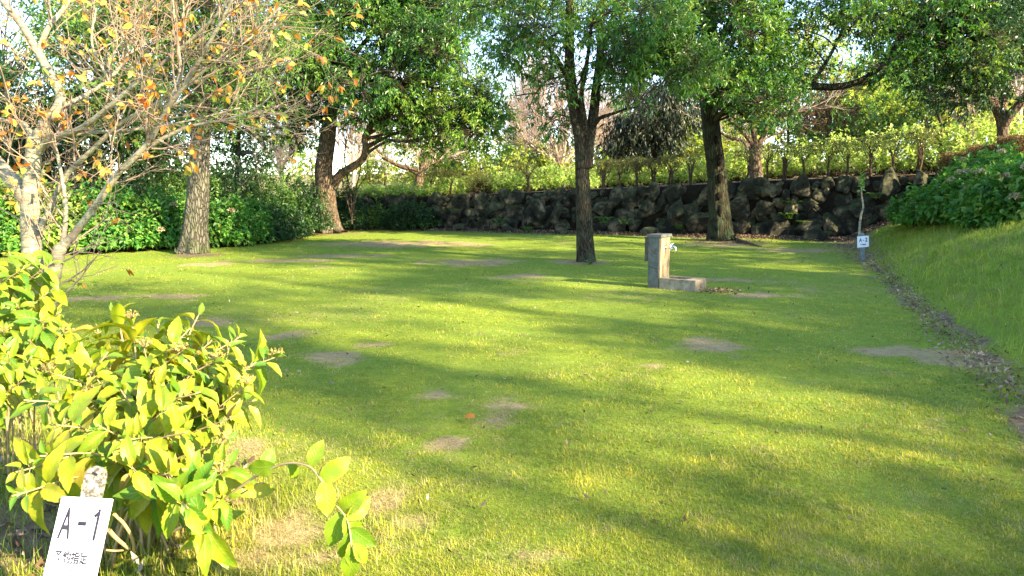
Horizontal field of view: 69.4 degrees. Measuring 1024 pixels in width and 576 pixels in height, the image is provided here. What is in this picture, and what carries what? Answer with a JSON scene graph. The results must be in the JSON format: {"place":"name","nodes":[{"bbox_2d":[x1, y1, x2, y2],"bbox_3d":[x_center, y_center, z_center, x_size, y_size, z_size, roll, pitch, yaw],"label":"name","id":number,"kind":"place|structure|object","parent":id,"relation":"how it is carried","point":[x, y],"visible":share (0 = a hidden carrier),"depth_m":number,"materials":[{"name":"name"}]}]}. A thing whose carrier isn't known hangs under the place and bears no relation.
{"place":"outdoors","nodes":[
{"label":"outdoors","id":0,"kind":"place"},
{"bbox_2d":[0,0,1013,173],"label":"sky","id":1,"kind":"structure","parent":0,"point":[16,10],"materials":[{"name":"white"}]},
{"bbox_2d":[0,161,1023,575],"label":"ground","id":2,"kind":"structure","parent":0,"point":[486,251],"depth_m":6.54,"materials":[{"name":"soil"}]},
{"bbox_2d":[0,49,42,190],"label":"evergreen tree","id":3,"kind":"object","parent":2,"relation":"on","point":[6,80],"visible":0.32,"depth_m":21.51,"materials":[{"name":"green plant"}]},
{"bbox_2d":[0,178,44,255],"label":"hydrangea shrub","id":4,"kind":"object","parent":2,"relation":"on","point":[10,227],"visible":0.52,"depth_m":16.69,"materials":[{"name":"green plant"}]},
{"bbox_2d":[0,336,55,485],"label":"hydrangea shrub","id":5,"kind":"object","parent":2,"relation":"on","point":[11,381],"visible":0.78,"depth_m":3.59,"materials":[{"name":"green plant"}]},
{"bbox_2d":[0,170,73,252],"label":"hydrangea shrub","id":6,"kind":"object","parent":2,"relation":"on","point":[5,197],"visible":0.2,"depth_m":17.10,"materials":[{"name":"green plant"}]},
{"bbox_2d":[0,244,73,438],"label":"hydrangea shrub","id":7,"kind":"object","parent":2,"relation":"on","point":[23,316],"visible":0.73,"depth_m":4.35,"materials":[{"name":"green plant"}]},
{"bbox_2d":[0,0,103,215],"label":"evergreen tree","id":8,"kind":"object","parent":2,"relation":"on","point":[21,3],"visible":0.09,"depth_m":28.82,"materials":[{"name":"green plant"}]},
{"bbox_2d":[0,49,116,190],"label":"evergreen tree","id":9,"kind":"object","parent":2,"relation":"on","point":[60,147],"visible":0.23,"depth_m":22.78,"materials":[{"name":"green plant"}]},
{"bbox_2d":[18,175,101,253],"bbox_3d":[-10.911,-1.753,17.794,1.955,1.931,1.954,-7,10,-41],"label":"hydrangea shrub","id":10,"kind":"object","parent":2,"relation":"on","point":[55,229],"visible":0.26,"depth_m":17.40,"materials":[{"name":"green plant"}]},
{"bbox_2d":[43,466,112,575],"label":"site sign","id":11,"kind":"object","parent":2,"relation":"on","point":[78,536],"visible":1,"depth_m":2.44,"materials":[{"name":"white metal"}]},
{"bbox_2d":[45,159,120,207],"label":"evergreen shrub","id":12,"kind":"object","parent":2,"relation":"on","point":[79,181],"visible":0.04,"depth_m":20.47,"materials":[{"name":"green plant"}]},
{"bbox_2d":[2,0,187,194],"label":"evergreen tree","id":13,"kind":"object","parent":2,"relation":"on","point":[54,53],"visible":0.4,"depth_m":23.42,"materials":[{"name":"green plant"}]},
{"bbox_2d":[53,177,137,252],"bbox_3d":[-10.251,-1.782,18.168,2.081,1.886,2.056,0,8,0],"label":"hydrangea shrub","id":14,"kind":"object","parent":2,"relation":"on","point":[91,195],"visible":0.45,"depth_m":17.77,"materials":[{"name":"green plant"}]},
{"bbox_2d":[82,180,160,251],"bbox_3d":[-9.728,-1.815,18.672,2.061,1.832,1.900,5,9,31],"label":"hydrangea shrub","id":15,"kind":"object","parent":2,"relation":"on","point":[123,200],"visible":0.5,"depth_m":18.23,"materials":[{"name":"green plant"}]},
{"bbox_2d":[0,407,246,575],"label":"wild grass","id":16,"kind":"structure","parent":2,"relation":"on","point":[41,433],"depth_m":3.38,"materials":[{"name":"green plant"}]},
{"bbox_2d":[0,455,277,575],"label":"dry leaves","id":17,"kind":"object","parent":2,"relation":"on","point":[15,542],"visible":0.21,"depth_m":3.22,"materials":[{"name":"brown plant"}]},
{"bbox_2d":[112,183,182,250],"bbox_3d":[-9.317,-1.825,18.987,1.896,1.765,1.982,0,8,0],"label":"hydrangea shrub","id":18,"kind":"object","parent":2,"relation":"on","point":[152,200],"visible":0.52,"depth_m":18.60,"materials":[{"name":"green plant"}]},
{"bbox_2d":[129,161,185,200],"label":"evergreen shrub","id":19,"kind":"object","parent":2,"relation":"on","point":[153,186],"visible":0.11,"depth_m":21.61,"materials":[{"name":"green plant"}]},
{"bbox_2d":[58,49,257,196],"bbox_3d":[-13.063,-5.367,26.447,7.708,7.472,7.953,0,8,0],"label":"evergreen tree","id":20,"kind":"object","parent":2,"relation":"on","point":[138,168],"visible":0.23,"depth_m":25.46,"materials":[{"name":"green plant"}]},
{"bbox_2d":[0,0,359,304],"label":"cherry tree","id":21,"kind":"object","parent":2,"relation":"on","point":[28,244],"visible":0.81,"depth_m":8.77,"materials":[{"name":"brown plant"}]},
{"bbox_2d":[148,188,213,248],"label":"hydrangea shrub","id":22,"kind":"object","parent":2,"relation":"on","point":[177,204],"visible":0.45,"depth_m":18.85,"materials":[{"name":"green plant"}]},
{"bbox_2d":[0,0,369,323],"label":"cherry tree","id":23,"kind":"object","parent":2,"relation":"on","point":[58,251],"visible":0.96,"depth_m":8.21,"materials":[{"name":"brown plant"}]},
{"bbox_2d":[5,302,375,575],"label":"hydrangea shrub","id":24,"kind":"object","parent":2,"relation":"on","point":[151,450],"visible":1,"depth_m":2.82,"materials":[{"name":"green plant"}]},
{"bbox_2d":[70,0,318,254],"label":"evergreen oak","id":25,"kind":"object","parent":2,"relation":"on","point":[194,238],"visible":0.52,"depth_m":17.25,"materials":[{"name":"green plant"}]},
{"bbox_2d":[159,155,231,210],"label":"evergreen shrub","id":26,"kind":"object","parent":2,"relation":"on","point":[211,197],"visible":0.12,"depth_m":21.93,"materials":[{"name":"green plant"}]},
{"bbox_2d":[0,462,448,575],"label":"dry straw","id":27,"kind":"object","parent":2,"relation":"on","point":[233,542],"visible":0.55,"depth_m":3.24,"materials":[{"name":"beige plant"}]},
{"bbox_2d":[170,18,296,193],"bbox_3d":[-10.251,-6.450,28.860,6.086,8.734,7.612,-7,10,-43],"label":"evergreen tree","id":28,"kind":"object","parent":2,"relation":"on","point":[236,147],"visible":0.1,"depth_m":27.83,"materials":[{"name":"green plant"}]},
{"bbox_2d":[209,186,262,247],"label":"hydrangea shrub","id":29,"kind":"object","parent":2,"relation":"on","point":[234,214],"visible":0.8,"depth_m":19.89,"materials":[{"name":"green plant"}]},
{"bbox_2d":[209,155,275,219],"bbox_3d":[-8.768,-2.749,22.718,2.851,2.632,2.146,0,8,0],"label":"evergreen shrub","id":30,"kind":"object","parent":2,"relation":"on","point":[236,183],"visible":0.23,"depth_m":22.51,"materials":[{"name":"green plant"}]},
{"bbox_2d":[223,192,275,245],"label":"hydrangea shrub","id":31,"kind":"object","parent":2,"relation":"on","point":[261,215],"visible":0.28,"depth_m":21.01,"materials":[{"name":"green plant"}]},
{"bbox_2d":[210,135,293,200],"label":"background tree","id":32,"kind":"object","parent":2,"relation":"on","point":[262,168],"visible":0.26,"depth_m":35.39,"materials":[{"name":"green plant"}]},
{"bbox_2d":[226,162,315,230],"bbox_3d":[-7.764,-2.725,23.184,3.084,2.471,2.242,0,8,0],"label":"evergreen shrub","id":33,"kind":"object","parent":2,"relation":"on","point":[278,197],"visible":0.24,"depth_m":23.04,"materials":[{"name":"green plant"}]},
{"bbox_2d":[244,193,297,242],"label":"evergreen shrub","id":34,"kind":"object","parent":2,"relation":"on","point":[283,232],"visible":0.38,"depth_m":21.78,"materials":[{"name":"green plant"}]},
{"bbox_2d":[246,99,318,185],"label":"bare tree","id":35,"kind":"object","parent":2,"relation":"on","point":[280,161],"visible":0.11,"depth_m":43.20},
{"bbox_2d":[266,199,313,239],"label":"evergreen shrub","id":36,"kind":"object","parent":2,"relation":"on","point":[302,230],"visible":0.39,"depth_m":22.89,"materials":[{"name":"green plant"}]},
{"bbox_2d":[270,171,336,232],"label":"evergreen shrub","id":37,"kind":"object","parent":2,"relation":"on","point":[321,223],"visible":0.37,"depth_m":24.54,"materials":[{"name":"green plant"}]},
{"bbox_2d":[275,142,335,191],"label":"background tree","id":38,"kind":"object","parent":2,"relation":"on","point":[304,165],"visible":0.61,"depth_m":50.88,"materials":[{"name":"green plant"}]},
{"bbox_2d":[335,182,375,229],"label":"evergreen shrub","id":39,"kind":"object","parent":2,"relation":"on","point":[360,213],"visible":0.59,"depth_m":28.10,"materials":[{"name":"green plant"}]},
{"bbox_2d":[334,125,377,223],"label":"sapling","id":40,"kind":"object","parent":2,"relation":"on","point":[351,212],"visible":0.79,"depth_m":26.93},
{"bbox_2d":[305,42,409,187],"bbox_3d":[-8.328,-9.615,39.167,8.792,9.860,5.985,0,8,0],"label":"bare tree","id":41,"kind":"object","parent":2,"relation":"on","point":[352,158],"visible":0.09,"depth_m":39.29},
{"bbox_2d":[335,127,411,192],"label":"background tree","id":42,"kind":"object","parent":2,"relation":"on","point":[385,179],"visible":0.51,"depth_m":48.49,"materials":[{"name":"green plant"}]},
{"bbox_2d":[366,198,394,228],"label":"evergreen shrub","id":43,"kind":"object","parent":2,"relation":"on","point":[375,220],"visible":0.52,"depth_m":28.53,"materials":[{"name":"green plant"}]},
{"bbox_2d":[244,0,525,233],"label":"evergreen oak","id":44,"kind":"object","parent":2,"relation":"on","point":[424,32],"visible":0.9,"depth_m":24.44,"materials":[{"name":"green plant"}]},
{"bbox_2d":[337,85,478,187],"bbox_3d":[-4.750,-6.619,32.306,7.102,5.695,4.038,1,8,6],"label":"pruned tree","id":45,"kind":"object","parent":2,"relation":"on","point":[414,171],"visible":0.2,"depth_m":32.48,"materials":[{"name":"green plant"}]},
{"bbox_2d":[379,198,442,229],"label":"evergreen shrub","id":46,"kind":"object","parent":2,"relation":"on","point":[423,217],"visible":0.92,"depth_m":27.99,"materials":[{"name":"green plant"}]},
{"bbox_2d":[395,181,442,196],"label":"bright shrub","id":47,"kind":"object","parent":2,"relation":"on","point":[411,189],"visible":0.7,"depth_m":29.57,"materials":[{"name":"green plant"}]},
{"bbox_2d":[419,176,466,195],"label":"bright shrub","id":48,"kind":"object","parent":2,"relation":"on","point":[441,189],"visible":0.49,"depth_m":30.16,"materials":[{"name":"green plant"}]},
{"bbox_2d":[390,126,503,189],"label":"background tree","id":49,"kind":"object","parent":2,"relation":"on","point":[439,165],"visible":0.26,"depth_m":40.35,"materials":[{"name":"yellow plant"}]},
{"bbox_2d":[461,159,494,193],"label":"tan bush","id":50,"kind":"object","parent":2,"relation":"on","point":[477,188],"visible":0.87,"depth_m":29.73,"materials":[{"name":"green plant"}]},
{"bbox_2d":[463,133,546,180],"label":"background tree","id":51,"kind":"object","parent":2,"relation":"on","point":[493,159],"visible":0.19,"depth_m":46.12,"materials":[{"name":"green plant"}]},
{"bbox_2d":[486,163,532,192],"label":"bright shrub","id":52,"kind":"object","parent":2,"relation":"on","point":[506,173],"visible":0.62,"depth_m":29.75,"materials":[{"name":"green plant"}]},
{"bbox_2d":[22,233,1023,566],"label":"scattered leaves","id":53,"kind":"object","parent":2,"relation":"on","point":[560,337],"visible":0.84,"depth_m":7.63,"materials":[{"name":"brown plant"}]},
{"bbox_2d":[464,44,592,158],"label":"bare tree","id":54,"kind":"object","parent":2,"relation":"on","point":[510,122],"visible":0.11,"depth_m":48.54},
{"bbox_2d":[504,163,558,191],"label":"bright shrub","id":55,"kind":"object","parent":2,"relation":"on","point":[535,185],"visible":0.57,"depth_m":29.48,"materials":[{"name":"green plant"}]},
{"bbox_2d":[529,162,574,190],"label":"bright shrub","id":56,"kind":"object","parent":2,"relation":"on","point":[552,167],"visible":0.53,"depth_m":29.40,"materials":[{"name":"green plant"}]},
{"bbox_2d":[480,130,626,188],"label":"background tree","id":57,"kind":"object","parent":2,"relation":"on","point":[542,160],"visible":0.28,"depth_m":35.53,"materials":[{"name":"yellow plant"}]},
{"bbox_2d":[488,31,657,187],"bbox_3d":[2.834,-9.165,35.426,9.536,9.084,6.597,0,8,0],"label":"bare tree","id":58,"kind":"object","parent":2,"relation":"on","point":[555,153],"visible":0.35,"depth_m":35.08,"materials":[{"name":"brown plant"}]},
{"bbox_2d":[548,166,601,189],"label":"bright shrub","id":59,"kind":"object","parent":2,"relation":"on","point":[593,181],"visible":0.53,"depth_m":28.99,"materials":[{"name":"green plant"}]},
{"bbox_2d":[442,0,736,261],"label":"evergreen oak","id":60,"kind":"object","parent":2,"relation":"on","point":[639,53],"visible":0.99,"depth_m":14.82,"materials":[{"name":"green plant"}]},
{"bbox_2d":[343,219,894,242],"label":"leaf litter","id":61,"kind":"object","parent":2,"relation":"on","point":[765,236],"visible":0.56,"depth_m":24.99,"materials":[{"name":"brown plant"}]},
{"bbox_2d":[300,166,944,236],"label":"stone retaining wall","id":62,"kind":"structure","parent":2,"relation":"on","point":[829,203],"depth_m":25.28,"materials":[{"name":"stone"}]},
{"bbox_2d":[598,164,650,186],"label":"bright shrub","id":63,"kind":"object","parent":2,"relation":"on","point":[615,181],"visible":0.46,"depth_m":29.93,"materials":[{"name":"green plant"}]},
{"bbox_2d":[595,77,701,178],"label":"hanging tree","id":64,"kind":"object","parent":2,"relation":"on","point":[659,133],"visible":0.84,"depth_m":29.68,"materials":[{"name":"green plant"}]},
{"bbox_2d":[620,161,676,185],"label":"bright shrub","id":65,"kind":"object","parent":2,"relation":"on","point":[644,170],"visible":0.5,"depth_m":29.52,"materials":[{"name":"green plant"}]},
{"bbox_2d":[594,100,704,184],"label":"background tree","id":66,"kind":"object","parent":2,"relation":"on","point":[691,147],"visible":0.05,"depth_m":35.45,"materials":[{"name":"green plant"}]},
{"bbox_2d":[642,158,705,183],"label":"bright shrub","id":67,"kind":"object","parent":2,"relation":"on","point":[676,177],"visible":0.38,"depth_m":29.18,"materials":[{"name":"green plant"}]},
{"bbox_2d":[644,233,705,291],"bbox_3d":[2.547,-0.366,11.614,0.897,0.951,0.439,6,9,36],"label":"water post","id":68,"kind":"object","parent":2,"relation":"on","point":[658,248],"visible":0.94,"depth_m":11.58,"materials":[{"name":"concrete"}]},
{"bbox_2d":[665,154,736,182],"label":"bright shrub","id":69,"kind":"object","parent":2,"relation":"on","point":[703,178],"visible":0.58,"depth_m":28.73,"materials":[{"name":"green plant"}]},
{"bbox_2d":[703,145,763,180],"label":"bright shrub","id":70,"kind":"object","parent":2,"relation":"on","point":[730,166],"visible":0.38,"depth_m":28.02,"materials":[{"name":"green plant"}]},
{"bbox_2d":[683,117,784,177],"bbox_3d":[9.717,-5.848,33.134,4.443,4.376,7.969,1,8,8],"label":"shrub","id":71,"kind":"object","parent":2,"relation":"on","point":[725,142],"visible":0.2,"depth_m":32.89,"materials":[{"name":"green plant"}]},
{"bbox_2d":[670,237,803,294],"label":"fallen leaves","id":72,"kind":"object","parent":2,"relation":"on","point":[718,290],"depth_m":15.93,"materials":[{"name":"brown plant"}]},
{"bbox_2d":[673,49,846,177],"bbox_3d":[8.943,-6.206,26.686,6.187,5.057,3.637,-2,8,-16],"label":"pruned tree","id":73,"kind":"object","parent":2,"relation":"on","point":[750,143],"visible":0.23,"depth_m":26.93,"materials":[{"name":"brown plant"}]},
{"bbox_2d":[725,146,794,179],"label":"bright shrub","id":74,"kind":"object","parent":2,"relation":"on","point":[743,168],"visible":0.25,"depth_m":27.85,"materials":[{"name":"green plant"}]},
{"bbox_2d":[771,143,801,179],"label":"hedge bush","id":75,"kind":"object","parent":2,"relation":"on","point":[784,168],"visible":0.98,"depth_m":24.92,"materials":[{"name":"green plant"}]},
{"bbox_2d":[761,138,813,178],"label":"bright shrub","id":76,"kind":"object","parent":2,"relation":"on","point":[773,166],"visible":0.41,"depth_m":27.56,"materials":[{"name":"green plant"}]},
{"bbox_2d":[763,61,825,157],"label":"background tree","id":77,"kind":"object","parent":2,"relation":"on","point":[789,136],"visible":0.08,"depth_m":42.52,"materials":[{"name":"green plant"}]},
{"bbox_2d":[775,137,843,177],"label":"bright shrub","id":78,"kind":"object","parent":2,"relation":"on","point":[809,174],"visible":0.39,"depth_m":27.05,"materials":[{"name":"green plant"}]},
{"bbox_2d":[783,9,860,161],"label":"background tree","id":79,"kind":"object","parent":2,"relation":"on","point":[816,47],"visible":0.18,"depth_m":43.07,"materials":[{"name":"green plant"}]},
{"bbox_2d":[779,58,867,165],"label":"red leaf tree","id":80,"kind":"object","parent":2,"relation":"on","point":[826,118],"visible":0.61,"depth_m":32.88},
{"bbox_2d":[793,125,867,176],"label":"bright shrub","id":81,"kind":"object","parent":2,"relation":"on","point":[832,138],"visible":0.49,"depth_m":26.65,"materials":[{"name":"green plant"}]},
{"bbox_2d":[643,0,1023,241],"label":"evergreen oak","id":82,"kind":"object","parent":2,"relation":"on","point":[757,69],"visible":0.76,"depth_m":19.94,"materials":[{"name":"green plant"}]},
{"bbox_2d":[785,76,907,173],"bbox_3d":[15.606,-7.380,34.951,7.462,4.400,5.825,-6,10,-40],"label":"background tree","id":83,"kind":"object","parent":2,"relation":"on","point":[862,130],"visible":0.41,"depth_m":34.00,"materials":[{"name":"green plant"}]},
{"bbox_2d":[812,130,897,175],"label":"bright shrub","id":84,"kind":"object","parent":2,"relation":"on","point":[850,166],"visible":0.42,"depth_m":25.89,"materials":[{"name":"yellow plant"}]},
{"bbox_2d":[854,133,889,175],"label":"hedge bush","id":85,"kind":"object","parent":2,"relation":"on","point":[870,154],"visible":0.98,"depth_m":23.56,"materials":[{"name":"green plant"}]},
{"bbox_2d":[812,51,934,166],"bbox_3d":[18.428,-8.722,37.837,5.746,6.210,8.284,6,10,38],"label":"background tree","id":86,"kind":"object","parent":2,"relation":"on","point":[862,100],"visible":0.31,"depth_m":35.86,"materials":[{"name":"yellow plant"}]},
{"bbox_2d":[851,126,927,175],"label":"bright shrub","id":87,"kind":"object","parent":2,"relation":"on","point":[882,172],"visible":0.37,"depth_m":25.21,"materials":[{"name":"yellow plant"}]},
{"bbox_2d":[883,182,935,226],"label":"hydrangea shrub","id":88,"kind":"object","parent":2,"relation":"on","point":[896,205],"visible":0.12,"depth_m":19.50,"materials":[{"name":"green plant"}]},
{"bbox_2d":[800,228,1023,439],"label":"dead leaves","id":89,"kind":"object","parent":2,"relation":"on","point":[878,269],"visible":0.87,"depth_m":8.00,"materials":[{"name":"brown plant"}]},
{"bbox_2d":[863,69,962,169],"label":"background tree","id":90,"kind":"object","parent":2,"relation":"on","point":[914,115],"visible":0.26,"depth_m":35.62,"materials":[{"name":"green plant"}]},
{"bbox_2d":[873,123,959,173],"bbox_3d":[13.634,-4.692,24.919,2.644,1.763,2.292,2,8,13],"label":"bright shrub","id":91,"kind":"object","parent":2,"relation":"on","point":[905,127],"visible":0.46,"depth_m":24.78,"materials":[{"name":"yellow plant"}]},
{"bbox_2d":[903,128,939,170],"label":"hedge bush","id":92,"kind":"object","parent":2,"relation":"on","point":[920,155],"visible":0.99,"depth_m":22.72,"materials":[{"name":"green plant"}]},
{"bbox_2d":[892,173,957,225],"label":"hydrangea shrub","id":93,"kind":"object","parent":2,"relation":"on","point":[909,212],"visible":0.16,"depth_m":17.66,"materials":[{"name":"green plant"}]},
{"bbox_2d":[852,218,1023,388],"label":"bank grass","id":94,"kind":"structure","parent":2,"relation":"on","point":[1002,232],"depth_m":11.79,"materials":[{"name":"green plant"}]},
{"bbox_2d":[899,120,980,172],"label":"bright shrub","id":95,"kind":"object","parent":2,"relation":"on","point":[914,157],"visible":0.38,"depth_m":24.29,"materials":[{"name":"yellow plant"}]},
{"bbox_2d":[916,162,990,219],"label":"hydrangea shrub","id":96,"kind":"object","parent":2,"relation":"on","point":[934,208],"visible":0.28,"depth_m":16.61,"materials":[{"name":"green plant"}]},
{"bbox_2d":[898,0,1023,151],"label":"evergreen oak","id":97,"kind":"object","parent":2,"relation":"on","point":[1004,116],"visible":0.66,"depth_m":20.08,"materials":[{"name":"green plant"}]},
{"bbox_2d":[926,142,995,184],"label":"hydrangea shrub","id":98,"kind":"object","parent":2,"relation":"on","point":[959,160],"visible":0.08,"depth_m":18.42,"materials":[{"name":"green plant"}]},
{"bbox_2d":[925,117,996,169],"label":"bright shrub","id":99,"kind":"object","parent":2,"relation":"on","point":[964,132],"visible":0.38,"depth_m":23.82,"materials":[{"name":"yellow plant"}]},
{"bbox_2d":[905,82,1023,151],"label":"background tree","id":100,"kind":"object","parent":2,"relation":"on","point":[946,116],"visible":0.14,"depth_m":32.13,"materials":[{"name":"green plant"}]},
{"bbox_2d":[940,112,1021,160],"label":"bright shrub","id":101,"kind":"object","parent":2,"relation":"on","point":[989,130],"visible":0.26,"depth_m":23.40,"materials":[{"name":"yellow plant"}]},
{"bbox_2d":[939,191,1023,229],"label":"hydrangea shrub","id":102,"kind":"object","parent":2,"relation":"on","point":[966,215],"visible":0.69,"depth_m":14.60,"materials":[{"name":"green plant"}]},
{"bbox_2d":[940,155,1023,214],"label":"hydrangea shrub","id":103,"kind":"object","parent":2,"relation":"on","point":[984,173],"visible":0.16,"depth_m":15.47,"materials":[{"name":"green plant"}]},
{"bbox_2d":[965,152,1023,218],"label":"hydrangea shrub","id":104,"kind":"object","parent":2,"relation":"on","point":[1006,184],"visible":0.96,"depth_m":14.11,"materials":[{"name":"green plant"}]},
{"bbox_2d":[971,140,1023,168],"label":"hydrangea shrub","id":105,"kind":"object","parent":2,"relation":"on","point":[997,158],"visible":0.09,"depth_m":17.39,"materials":[{"name":"green plant"}]},
{"bbox_2d":[992,132,1023,155],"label":"hedge block","id":106,"kind":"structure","parent":2,"relation":"on","point":[1019,138],"depth_m":19.00,"materials":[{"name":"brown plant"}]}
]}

